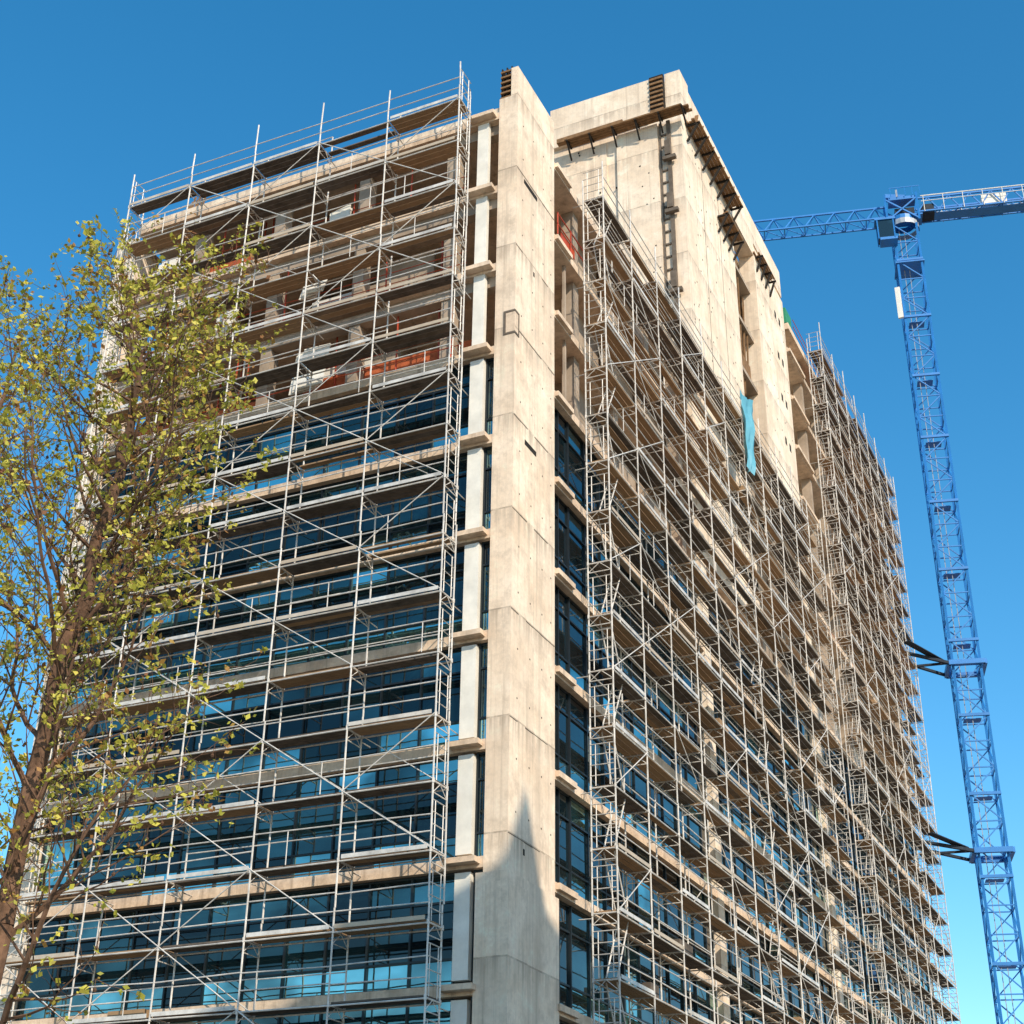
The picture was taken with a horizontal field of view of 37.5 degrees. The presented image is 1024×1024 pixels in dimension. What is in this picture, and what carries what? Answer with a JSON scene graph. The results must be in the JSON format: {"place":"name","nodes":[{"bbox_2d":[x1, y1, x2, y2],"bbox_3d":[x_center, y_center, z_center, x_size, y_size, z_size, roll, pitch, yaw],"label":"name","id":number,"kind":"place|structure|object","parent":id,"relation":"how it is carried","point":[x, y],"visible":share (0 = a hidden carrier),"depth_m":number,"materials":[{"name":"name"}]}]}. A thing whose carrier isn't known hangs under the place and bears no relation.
{"place":"outdoors","nodes":[
{"label":"outdoors","id":0,"kind":"place"},
{"bbox_2d":[18,360,936,1023],"bbox_3d":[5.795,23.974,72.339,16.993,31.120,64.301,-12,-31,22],"label":"window glass","id":1,"kind":"object","parent":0,"point":[388,948],"visible":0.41,"depth_m":48.90,"materials":[{"name":"blue glass"}]},
{"bbox_2d":[0,0,1023,1023],"label":"sky","id":2,"kind":"structure","parent":0,"point":[808,107],"materials":[{"name":"blue"}]},
{"label":"ground","id":3,"kind":"structure","parent":0,"visible":0},
{"bbox_2d":[0,255,116,880],"bbox_3d":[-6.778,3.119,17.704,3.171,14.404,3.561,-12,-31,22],"label":"plane tree","id":4,"kind":"object","parent":3,"relation":"on","point":[6,654],"visible":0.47,"depth_m":19.99,"materials":[{"name":"green plant"}]},
{"bbox_2d":[0,208,287,1023],"bbox_3d":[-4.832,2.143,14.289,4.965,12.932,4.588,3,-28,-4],"label":"plane tree","id":5,"kind":"object","parent":3,"relation":"on","point":[63,649],"visible":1,"depth_m":15.37,"materials":[{"name":"green plant"}]},
{"bbox_2d":[0,61,473,1023],"bbox_3d":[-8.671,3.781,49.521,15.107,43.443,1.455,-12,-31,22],"label":"scaffolding","id":6,"kind":"object","parent":3,"relation":"on","point":[286,417],"visible":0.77,"depth_m":49.81,"materials":[{"name":"metal"}]},
{"bbox_2d":[0,70,845,1023],"bbox_3d":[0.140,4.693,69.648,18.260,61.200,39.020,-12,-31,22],"label":"concrete wall","id":7,"kind":"structure","parent":3,"relation":"on","point":[628,156],"depth_m":79.02,"materials":[{"name":"beige concrete"}]},
{"bbox_2d":[503,120,730,851],"bbox_3d":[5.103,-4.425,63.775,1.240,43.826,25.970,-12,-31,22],"label":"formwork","id":8,"kind":"object","parent":7,"relation":"attached to","point":[669,157],"visible":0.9,"depth_m":76.41,"materials":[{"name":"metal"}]},
{"bbox_2d":[501,66,793,855],"bbox_3d":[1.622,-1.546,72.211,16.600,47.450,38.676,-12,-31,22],"label":"dark openings","id":9,"kind":"object","parent":7,"relation":"attached to","point":[740,244],"visible":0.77,"depth_m":81.19,"materials":[{"name":"black"}]},
{"bbox_2d":[119,125,912,983],"bbox_3d":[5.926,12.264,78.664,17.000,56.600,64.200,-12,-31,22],"label":"walls","id":10,"kind":"structure","parent":3,"relation":"on","point":[571,391],"depth_m":57.84,"materials":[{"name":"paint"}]},
{"bbox_2d":[9,109,933,1023],"bbox_3d":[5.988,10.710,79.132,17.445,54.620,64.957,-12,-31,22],"label":"floor slabs","id":11,"kind":"structure","parent":10,"relation":"on","point":[565,199],"depth_m":55.67,"materials":[{"name":"concrete"}]},
{"bbox_2d":[15,357,936,1023],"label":"window mullions","id":12,"kind":"object","parent":11,"relation":"attached to","point":[477,833],"depth_m":50.26,"materials":[{"name":"black metal"}]},
{"bbox_2d":[188,69,774,394],"bbox_3d":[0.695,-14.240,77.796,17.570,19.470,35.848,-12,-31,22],"label":"timber platforms","id":13,"kind":"object","parent":11,"relation":"on","point":[597,133],"visible":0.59,"depth_m":81.02,"materials":[{"name":"brown wood"}]},
{"bbox_2d":[138,170,871,477],"bbox_3d":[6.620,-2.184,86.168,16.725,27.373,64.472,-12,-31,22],"label":"edge railings","id":14,"kind":"object","parent":11,"relation":"on","point":[567,244],"visible":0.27,"depth_m":56.56,"materials":[{"name":"red paint"}]},
{"bbox_2d":[133,256,891,720],"bbox_3d":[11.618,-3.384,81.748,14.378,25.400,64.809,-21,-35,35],"label":"block parapets","id":15,"kind":"object","parent":11,"relation":"on","point":[405,362],"visible":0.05,"depth_m":54.44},
{"bbox_2d":[783,307,791,328],"bbox_3d":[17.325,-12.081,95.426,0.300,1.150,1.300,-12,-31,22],"label":"debris net","id":16,"kind":"object","parent":11,"relation":"on","point":[787,318],"visible":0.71,"depth_m":95.10,"materials":[{"name":"green fabric"}]},
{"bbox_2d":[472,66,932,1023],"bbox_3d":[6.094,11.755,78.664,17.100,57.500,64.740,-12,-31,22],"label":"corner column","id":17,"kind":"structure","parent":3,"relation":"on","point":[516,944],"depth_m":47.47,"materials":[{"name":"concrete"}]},
{"bbox_2d":[152,123,895,1023],"bbox_3d":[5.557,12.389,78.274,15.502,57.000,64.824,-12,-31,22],"label":"white panels","id":18,"kind":"object","parent":17,"relation":"on","point":[466,789],"visible":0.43,"depth_m":47.57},
{"bbox_2d":[573,161,868,1023],"bbox_3d":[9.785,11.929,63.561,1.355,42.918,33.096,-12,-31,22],"label":"scaffolding","id":19,"kind":"object","parent":3,"relation":"on","point":[631,643],"visible":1,"depth_m":61.60,"materials":[{"name":"metal"}]},
{"bbox_2d":[740,390,755,475],"bbox_3d":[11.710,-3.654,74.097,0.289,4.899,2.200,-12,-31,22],"label":"blue tarp","id":20,"kind":"object","parent":19,"relation":"attached to","point":[747,415],"visible":1,"depth_m":73.87,"materials":[{"name":"plastic"}]},
{"bbox_2d":[804,322,960,1023],"bbox_3d":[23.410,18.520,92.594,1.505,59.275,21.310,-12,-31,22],"label":"scaffolding","id":21,"kind":"object","parent":3,"relation":"on","point":[877,490],"visible":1,"depth_m":94.50,"materials":[{"name":"metal"}]},
{"bbox_2d":[753,184,1023,1023],"bbox_3d":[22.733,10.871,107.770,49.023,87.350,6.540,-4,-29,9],"label":"tower crane","id":22,"kind":"object","parent":3,"relation":"on","point":[887,225],"visible":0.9,"depth_m":113.10,"materials":[{"name":"blue paint"}]}
]}

